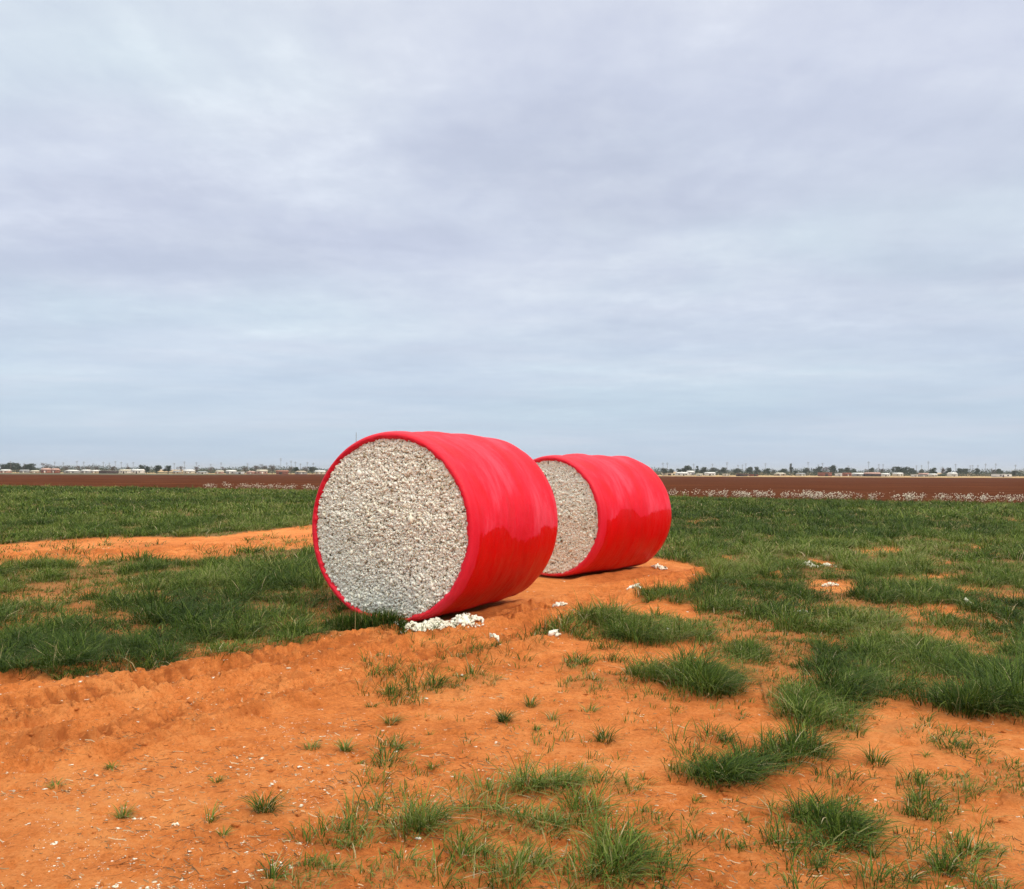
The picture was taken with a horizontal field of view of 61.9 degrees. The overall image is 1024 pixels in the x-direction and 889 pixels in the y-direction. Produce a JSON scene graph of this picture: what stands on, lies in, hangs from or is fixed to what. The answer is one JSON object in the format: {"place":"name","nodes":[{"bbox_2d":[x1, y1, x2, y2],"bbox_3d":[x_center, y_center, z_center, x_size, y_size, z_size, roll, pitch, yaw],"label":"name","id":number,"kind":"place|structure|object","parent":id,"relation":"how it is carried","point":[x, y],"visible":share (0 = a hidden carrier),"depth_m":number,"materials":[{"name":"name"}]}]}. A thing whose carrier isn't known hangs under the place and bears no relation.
{"place":"outdoors","nodes":[
{"label":"outdoors","id":0,"kind":"place"},
{"bbox_2d":[0,469,11,472],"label":"house","id":1,"kind":"structure","parent":0,"point":[5,471],"depth_m":585.04,"materials":[{"name":"white"}]},
{"bbox_2d":[19,470,29,472],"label":"house","id":2,"kind":"structure","parent":0,"point":[24,471],"depth_m":619.93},
{"bbox_2d":[41,468,51,472],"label":"house","id":3,"kind":"structure","parent":0,"point":[45,470],"depth_m":585.15,"materials":[{"name":"brick"}]},
{"bbox_2d":[51,468,59,472],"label":"house","id":4,"kind":"structure","parent":0,"point":[55,470],"depth_m":595.40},
{"bbox_2d":[64,470,80,472],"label":"house","id":5,"kind":"structure","parent":0,"point":[72,471],"depth_m":585.03,"materials":[{"name":"white"}]},
{"bbox_2d":[81,470,91,472],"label":"house","id":6,"kind":"structure","parent":0,"point":[86,471],"depth_m":600.32,"materials":[{"name":"white"}]},
{"bbox_2d":[119,469,130,473],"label":"house","id":7,"kind":"structure","parent":0,"point":[125,471],"depth_m":600.05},
{"bbox_2d":[131,469,144,473],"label":"house","id":8,"kind":"structure","parent":0,"point":[137,471],"depth_m":594.80,"materials":[{"name":"white"}]},
{"bbox_2d":[183,470,194,473],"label":"house","id":9,"kind":"structure","parent":0,"point":[188,471],"depth_m":594.73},
{"bbox_2d":[197,471,207,473],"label":"house","id":10,"kind":"structure","parent":0,"point":[202,472],"depth_m":584.81,"materials":[{"name":"white"}]},
{"bbox_2d":[215,470,224,473],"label":"house","id":11,"kind":"structure","parent":0,"point":[219,471],"depth_m":614.79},
{"bbox_2d":[225,470,236,473],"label":"house","id":12,"kind":"structure","parent":0,"point":[230,471],"depth_m":594.73,"materials":[{"name":"white"}]},
{"bbox_2d":[256,470,267,473],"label":"house","id":13,"kind":"structure","parent":0,"point":[261,471],"depth_m":594.74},
{"bbox_2d":[276,470,288,473],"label":"barn","id":14,"kind":"structure","parent":0,"point":[282,471],"depth_m":584.84,"materials":[{"name":"brick"}]},
{"bbox_2d":[295,471,306,473],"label":"house","id":15,"kind":"structure","parent":0,"point":[300,472],"depth_m":594.83,"materials":[{"name":"white"}]},
{"bbox_2d":[314,470,325,473],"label":"house","id":16,"kind":"structure","parent":0,"point":[320,471],"depth_m":585.12,"materials":[{"name":"white"}]},
{"bbox_2d":[0,483,1023,888],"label":"sand ground","id":17,"kind":"structure","parent":0,"point":[156,697],"depth_m":5.38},
{"bbox_2d":[44,777,74,788],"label":"grass tuft","id":18,"kind":"object","parent":17,"relation":"on","point":[52,784],"visible":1,"depth_m":4.72,"materials":[{"name":"green plant"}]},
{"bbox_2d":[101,761,120,770],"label":"grass tuft","id":19,"kind":"object","parent":17,"relation":"on","point":[112,765],"visible":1,"depth_m":5.00,"materials":[{"name":"green plant"}]},
{"bbox_2d":[107,800,135,818],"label":"grass tuft","id":20,"kind":"object","parent":17,"relation":"on","point":[122,814],"visible":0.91,"depth_m":4.33,"materials":[{"name":"green plant"}]},
{"bbox_2d":[196,799,240,823],"bbox_3d":[-1.461,1.829,4.258,0.230,0.107,0.316,1,-2,-15],"label":"grass tuft","id":21,"kind":"object","parent":17,"relation":"on","point":[212,817],"visible":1,"depth_m":4.26,"materials":[{"name":"plant"}]},
{"bbox_2d":[208,775,231,782],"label":"grass tuft","id":22,"kind":"object","parent":17,"relation":"on","point":[219,779],"visible":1,"depth_m":4.77,"materials":[{"name":"green plant"}]},
{"bbox_2d":[215,825,238,836],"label":"grass tuft","id":23,"kind":"object","parent":17,"relation":"on","point":[224,833],"visible":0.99,"depth_m":4.09,"materials":[{"name":"green plant"}]},
{"bbox_2d":[237,785,296,816],"bbox_3d":[-1.264,1.821,4.372,0.356,0.124,0.395,1,-2,-22],"label":"grass tuft","id":24,"kind":"object","parent":17,"relation":"on","point":[260,808],"visible":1,"depth_m":4.37,"materials":[{"name":"green plant"}]},
{"bbox_2d":[255,848,313,884],"bbox_3d":[-0.987,1.822,3.672,0.284,0.107,0.354,0,-2,0],"label":"grass tuft","id":25,"kind":"object","parent":17,"relation":"on","point":[273,870],"visible":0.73,"depth_m":3.69,"materials":[{"name":"green plant"}]},
{"bbox_2d":[297,738,324,750],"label":"grass tuft","id":26,"kind":"object","parent":17,"relation":"on","point":[308,744],"visible":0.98,"depth_m":5.37,"materials":[{"name":"green plant"}]},
{"bbox_2d":[329,737,366,751],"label":"grass tuft","id":27,"kind":"object","parent":17,"relation":"on","point":[345,748],"visible":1,"depth_m":5.32,"materials":[{"name":"green plant"}]},
{"bbox_2d":[318,604,411,633],"bbox_3d":[-1.617,1.901,9.342,1.159,0.392,0.761,0,-2,15],"label":"grass clump","id":28,"kind":"object","parent":17,"relation":"on","point":[353,621],"visible":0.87,"depth_m":9.24,"materials":[{"name":"green plant"}]},
{"bbox_2d":[376,711,410,725],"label":"grass tuft","id":29,"kind":"object","parent":17,"relation":"on","point":[391,720],"visible":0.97,"depth_m":5.93,"materials":[{"name":"green plant"}]},
{"bbox_2d":[391,740,409,748],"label":"grass tuft","id":30,"kind":"object","parent":17,"relation":"on","point":[399,745],"visible":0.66,"depth_m":5.41,"materials":[{"name":"green plant"}]},
{"bbox_2d":[425,761,444,769],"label":"grass tuft","id":31,"kind":"object","parent":17,"relation":"on","point":[431,767],"visible":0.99,"depth_m":5.03,"materials":[{"name":"green plant"}]},
{"bbox_2d":[312,431,557,621],"bbox_3d":[-0.886,0.964,10.745,2.380,2.236,2.412,-1,-2,28],"label":"cotton bale","id":32,"kind":"object","parent":17,"relation":"on","point":[420,526],"visible":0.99,"depth_m":9.78},
{"bbox_2d":[395,613,483,633],"bbox_3d":[-0.829,1.969,9.315,1.056,0.285,0.457,0,-2,0],"label":"cotton pile","id":33,"kind":"object","parent":17,"relation":"on","point":[463,619],"visible":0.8,"depth_m":9.23,"materials":[{"name":"white plant"}]},
{"bbox_2d":[489,633,498,639],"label":"cotton clump","id":34,"kind":"object","parent":17,"relation":"on","point":[495,636],"visible":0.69,"depth_m":8.75,"materials":[{"name":"white plant"}]},
{"bbox_2d":[490,707,518,722],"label":"grass tuft","id":35,"kind":"object","parent":17,"relation":"on","point":[502,718],"visible":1,"depth_m":5.94,"materials":[{"name":"green plant"}]},
{"bbox_2d":[2,575,1018,888],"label":"sand clods","id":36,"kind":"object","parent":17,"relation":"on","point":[386,851],"visible":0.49,"depth_m":4.91,"materials":[{"name":"orange soil"}]},
{"bbox_2d":[0,548,1022,888],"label":"cotton litter","id":37,"kind":"object","parent":17,"relation":"on","point":[300,804],"visible":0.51,"depth_m":4.41,"materials":[{"name":"white plant"}]},
{"bbox_2d":[0,484,1023,888],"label":"grass","id":38,"kind":"structure","parent":17,"relation":"on","point":[984,684],"depth_m":8.89,"materials":[{"name":"green plant"}]},
{"bbox_2d":[0,572,1023,888],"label":"straw litter","id":39,"kind":"object","parent":17,"relation":"on","point":[402,802],"visible":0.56,"depth_m":4.47,"materials":[{"name":"beige plant"}]},
{"bbox_2d":[523,694,544,707],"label":"grass tuft","id":40,"kind":"object","parent":17,"relation":"on","point":[532,705],"visible":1,"depth_m":6.35,"materials":[{"name":"green plant"}]},
{"bbox_2d":[527,724,544,729],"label":"grass tuft","id":41,"kind":"object","parent":17,"relation":"on","point":[534,726],"visible":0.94,"depth_m":5.74,"materials":[{"name":"green plant"}]},
{"bbox_2d":[543,709,564,720],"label":"grass tuft","id":42,"kind":"object","parent":17,"relation":"on","point":[551,716],"visible":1,"depth_m":5.97,"materials":[{"name":"plant"}]},
{"bbox_2d":[548,629,560,636],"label":"cotton clump","id":43,"kind":"object","parent":17,"relation":"on","point":[553,632],"visible":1,"depth_m":8.84,"materials":[{"name":"white plant"}]},
{"bbox_2d":[552,602,567,606],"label":"cotton clump","id":44,"kind":"object","parent":17,"relation":"on","point":[559,604],"visible":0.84,"depth_m":10.83,"materials":[{"name":"white plant"}]},
{"bbox_2d":[569,759,592,770],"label":"grass tuft","id":45,"kind":"object","parent":17,"relation":"on","point":[585,765],"visible":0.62,"depth_m":5.01,"materials":[{"name":"green plant"}]},
{"bbox_2d":[577,701,604,712],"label":"grass tuft","id":46,"kind":"object","parent":17,"relation":"on","point":[594,709],"visible":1,"depth_m":6.17,"materials":[{"name":"green plant"}]},
{"bbox_2d":[533,453,671,576],"bbox_3d":[1.350,1.194,14.946,2.174,2.060,2.538,-1,-2,39],"label":"cotton bale","id":47,"kind":"object","parent":17,"relation":"on","point":[613,512],"visible":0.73,"depth_m":13.90},
{"bbox_2d":[587,724,625,744],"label":"grass tuft","id":48,"kind":"object","parent":17,"relation":"on","point":[601,734],"visible":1,"depth_m":5.56,"materials":[{"name":"green plant"}]},
{"bbox_2d":[627,583,638,589],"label":"cotton clump","id":49,"kind":"object","parent":17,"relation":"on","point":[632,586],"visible":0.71,"depth_m":12.29,"materials":[{"name":"white plant"}]},
{"bbox_2d":[635,773,658,785],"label":"grass tuft","id":50,"kind":"object","parent":17,"relation":"on","point":[645,779],"visible":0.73,"depth_m":4.80,"materials":[{"name":"green plant"}]},
{"bbox_2d":[651,563,667,569],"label":"cotton clump","id":51,"kind":"object","parent":17,"relation":"on","point":[655,566],"visible":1,"depth_m":15.21,"materials":[{"name":"white plant"}]},
{"bbox_2d":[692,794,703,803],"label":"grass tuft","id":52,"kind":"object","parent":17,"relation":"on","point":[696,799],"visible":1,"depth_m":4.57,"materials":[{"name":"green plant"}]},
{"bbox_2d":[710,726,748,742],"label":"grass tuft","id":53,"kind":"object","parent":17,"relation":"on","point":[724,738],"visible":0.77,"depth_m":5.54,"materials":[{"name":"green plant"}]},
{"bbox_2d":[732,837,750,849],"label":"grass tuft","id":54,"kind":"object","parent":17,"relation":"on","point":[741,843],"visible":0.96,"depth_m":3.92,"materials":[{"name":"green plant"}]},
{"bbox_2d":[737,812,759,823],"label":"grass tuft","id":55,"kind":"object","parent":17,"relation":"on","point":[742,818],"visible":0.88,"depth_m":4.23,"materials":[{"name":"plant"}]},
{"bbox_2d":[810,853,839,869],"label":"grass tuft","id":56,"kind":"object","parent":17,"relation":"on","point":[818,862],"visible":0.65,"depth_m":3.77,"materials":[{"name":"green plant"}]},
{"bbox_2d":[821,582,838,586],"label":"cotton clump","id":57,"kind":"object","parent":17,"relation":"on","point":[829,584],"visible":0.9,"depth_m":12.97,"materials":[{"name":"white plant"}]},
{"bbox_2d":[861,842,894,858],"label":"grass tuft","id":58,"kind":"object","parent":17,"relation":"on","point":[874,853],"visible":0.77,"depth_m":3.89,"materials":[{"name":"green plant"}]},
{"bbox_2d":[845,741,910,767],"bbox_3d":[2.233,1.867,5.190,0.385,0.133,0.541,-1,-2,26],"label":"grass tuft","id":59,"kind":"object","parent":17,"relation":"on","point":[874,760],"visible":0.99,"depth_m":5.16,"materials":[{"name":"green plant"}]},
{"bbox_2d":[882,859,939,885],"bbox_3d":[1.726,1.845,3.700,0.275,0.097,0.283,0,-2,0],"label":"grass tuft","id":60,"kind":"object","parent":17,"relation":"on","point":[916,875],"visible":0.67,"depth_m":3.68,"materials":[{"name":"green plant"}]},
{"bbox_2d":[918,751,933,757],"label":"grass tuft","id":61,"kind":"object","parent":17,"relation":"on","point":[927,754],"visible":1,"depth_m":5.31,"materials":[{"name":"green plant"}]},
{"bbox_2d":[905,843,993,881],"bbox_3d":[1.909,1.829,3.749,0.339,0.106,0.313,1,-2,-21],"label":"grass tuft","id":62,"kind":"object","parent":17,"relation":"on","point":[932,860],"visible":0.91,"depth_m":3.77,"materials":[{"name":"green plant"}]},
{"bbox_2d":[943,827,965,840],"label":"grass tuft","id":63,"kind":"object","parent":17,"relation":"on","point":[948,835],"visible":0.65,"depth_m":4.12,"materials":[{"name":"plant"}]},
{"bbox_2d":[952,862,1007,886],"bbox_3d":[2.009,1.840,3.631,0.228,0.078,0.206,0,-2,0],"label":"grass tuft","id":64,"kind":"object","parent":17,"relation":"on","point":[980,877],"visible":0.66,"depth_m":3.64,"materials":[{"name":"green plant"}]},
{"bbox_2d":[985,840,1013,855],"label":"grass tuft","id":65,"kind":"object","parent":17,"relation":"on","point":[996,846],"visible":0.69,"depth_m":3.97,"materials":[{"name":"green plant"}]},
{"bbox_2d":[0,473,1023,503],"bbox_3d":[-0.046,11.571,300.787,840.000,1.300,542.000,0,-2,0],"label":"ploughed field","id":66,"kind":"structure","parent":0,"point":[887,487],"depth_m":113.70,"materials":[{"name":"soil"}]},
{"bbox_2d":[0,473,267,474],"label":"green strip","id":67,"kind":"object","parent":66,"relation":"on","point":[125,474],"visible":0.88,"depth_m":498.40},
{"bbox_2d":[0,0,1023,472],"label":"sky","id":68,"kind":"structure","parent":0,"point":[729,234],"materials":[{"name":"grey"}]},
{"bbox_2d":[12,469,1023,477],"bbox_3d":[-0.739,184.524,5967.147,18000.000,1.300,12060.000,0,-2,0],"label":"ground","id":69,"kind":"structure","parent":0,"point":[767,475],"depth_m":610.54,"materials":[{"name":"beige soil"}]},
{"bbox_2d":[6,462,18,469],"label":"round tree","id":70,"kind":"object","parent":69,"relation":"on","point":[12,467],"visible":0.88,"depth_m":628.55,"materials":[{"name":"green plant"}]},
{"bbox_2d":[14,463,23,472],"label":"round tree","id":71,"kind":"object","parent":69,"relation":"on","point":[20,467],"visible":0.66,"depth_m":639.43,"materials":[{"name":"green plant"}]},
{"bbox_2d":[26,463,35,469],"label":"round tree","id":72,"kind":"object","parent":69,"relation":"on","point":[31,466],"visible":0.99,"depth_m":628.36,"materials":[{"name":"green plant"}]},
{"bbox_2d":[41,463,54,468],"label":"bare tree","id":73,"kind":"object","parent":69,"relation":"on","point":[45,466],"visible":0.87,"depth_m":658.84,"materials":[{"name":"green plant"}]},
{"bbox_2d":[99,471,117,472],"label":"shed","id":74,"kind":"structure","parent":69,"relation":"on","point":[108,471],"depth_m":584.71,"materials":[{"name":"grey metal"}]},
{"bbox_2d":[153,465,161,473],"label":"round tree","id":75,"kind":"object","parent":69,"relation":"on","point":[157,469],"visible":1,"depth_m":573.99,"materials":[{"name":"green plant"}]},
{"bbox_2d":[162,465,171,473],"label":"round tree","id":76,"kind":"object","parent":69,"relation":"on","point":[167,468],"visible":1,"depth_m":569.17,"materials":[{"name":"green plant"}]},
{"bbox_2d":[268,465,277,473],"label":"bare tree","id":77,"kind":"object","parent":69,"relation":"on","point":[272,468],"visible":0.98,"depth_m":639.40,"materials":[{"name":"grey plant"}]},
{"bbox_2d":[309,466,316,473],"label":"round tree","id":78,"kind":"object","parent":69,"relation":"on","point":[312,469],"visible":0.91,"depth_m":638.74,"materials":[{"name":"green plant"}]},
{"bbox_2d":[0,464,1023,476],"bbox_3d":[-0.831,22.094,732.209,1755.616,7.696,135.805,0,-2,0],"label":"distant scrub","id":79,"kind":"object","parent":69,"relation":"on","point":[762,473],"visible":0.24,"depth_m":697.69,"materials":[{"name":"green plant"}]},
{"bbox_2d":[662,473,672,475],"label":"shed","id":80,"kind":"structure","parent":69,"relation":"on","point":[667,474],"depth_m":619.63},
{"bbox_2d":[681,465,693,471],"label":"round tree","id":81,"kind":"object","parent":69,"relation":"on","point":[686,468],"visible":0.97,"depth_m":648.56,"materials":[{"name":"green plant"}]},
{"bbox_2d":[746,467,753,473],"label":"round tree","id":82,"kind":"object","parent":69,"relation":"on","point":[748,469],"visible":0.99,"depth_m":679.43,"materials":[{"name":"green plant"}]},
{"bbox_2d":[813,466,821,472],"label":"round tree","id":83,"kind":"object","parent":69,"relation":"on","point":[818,469],"visible":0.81,"depth_m":688.91,"materials":[{"name":"green plant"}]},
{"bbox_2d":[817,472,831,475],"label":"shed","id":84,"kind":"structure","parent":69,"relation":"on","point":[824,473],"depth_m":604.63,"materials":[{"name":"brick"}]},
{"bbox_2d":[828,465,836,475],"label":"round tree","id":85,"kind":"object","parent":69,"relation":"on","point":[832,468],"visible":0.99,"depth_m":689.06,"materials":[{"name":"green plant"}]},
{"bbox_2d":[891,466,901,472],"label":"round tree","id":86,"kind":"object","parent":69,"relation":"on","point":[898,469],"visible":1,"depth_m":688.84,"materials":[{"name":"green plant"}]},
{"bbox_2d":[900,467,909,472],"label":"round tree","id":87,"kind":"object","parent":69,"relation":"on","point":[904,470],"visible":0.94,"depth_m":688.25,"materials":[{"name":"green plant"}]},
{"bbox_2d":[929,468,936,473],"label":"round tree","id":88,"kind":"object","parent":69,"relation":"on","point":[933,470],"visible":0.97,"depth_m":678.76,"materials":[{"name":"green plant"}]},
{"bbox_2d":[956,468,966,475],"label":"round tree","id":89,"kind":"object","parent":69,"relation":"on","point":[959,470],"visible":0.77,"depth_m":698.50,"materials":[{"name":"green plant"}]},
{"bbox_2d":[675,472,689,475],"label":"house","id":90,"kind":"structure","parent":0,"point":[682,474],"depth_m":599.80,"materials":[{"name":"white"}]},
{"bbox_2d":[704,472,715,475],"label":"house","id":91,"kind":"structure","parent":0,"point":[709,473],"depth_m":614.67,"materials":[{"name":"white"}]},
{"bbox_2d":[774,473,785,475],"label":"house","id":92,"kind":"structure","parent":0,"point":[779,474],"depth_m":639.75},
{"bbox_2d":[842,473,851,475],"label":"house","id":93,"kind":"structure","parent":0,"point":[846,474],"depth_m":614.74,"materials":[{"name":"brick"}]},
{"bbox_2d":[852,473,863,475],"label":"house","id":94,"kind":"structure","parent":0,"point":[857,474],"depth_m":599.85,"materials":[{"name":"white"}]},
{"bbox_2d":[863,472,880,476],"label":"barn","id":95,"kind":"structure","parent":0,"point":[872,474],"depth_m":594.90,"materials":[{"name":"white metal"}]},
{"bbox_2d":[881,473,889,476],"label":"house","id":96,"kind":"structure","parent":0,"point":[885,474],"depth_m":599.68,"materials":[{"name":"white"}]},
{"bbox_2d":[892,473,902,475],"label":"house","id":97,"kind":"structure","parent":0,"point":[897,474],"depth_m":640.31,"materials":[{"name":"white"}]},
{"bbox_2d":[918,473,928,476],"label":"house","id":98,"kind":"structure","parent":0,"point":[922,474],"depth_m":604.95,"materials":[{"name":"white"}]},
{"bbox_2d":[928,474,937,476],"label":"house","id":99,"kind":"structure","parent":0,"point":[932,475],"depth_m":595.02,"materials":[{"name":"white"}]},
{"bbox_2d":[947,472,957,476],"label":"house","id":100,"kind":"structure","parent":0,"point":[952,474],"depth_m":640.15,"materials":[{"name":"white"}]},
{"bbox_2d":[991,474,1011,476],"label":"house","id":101,"kind":"structure","parent":0,"point":[1001,475],"depth_m":569.81,"materials":[{"name":"white"}]}
]}

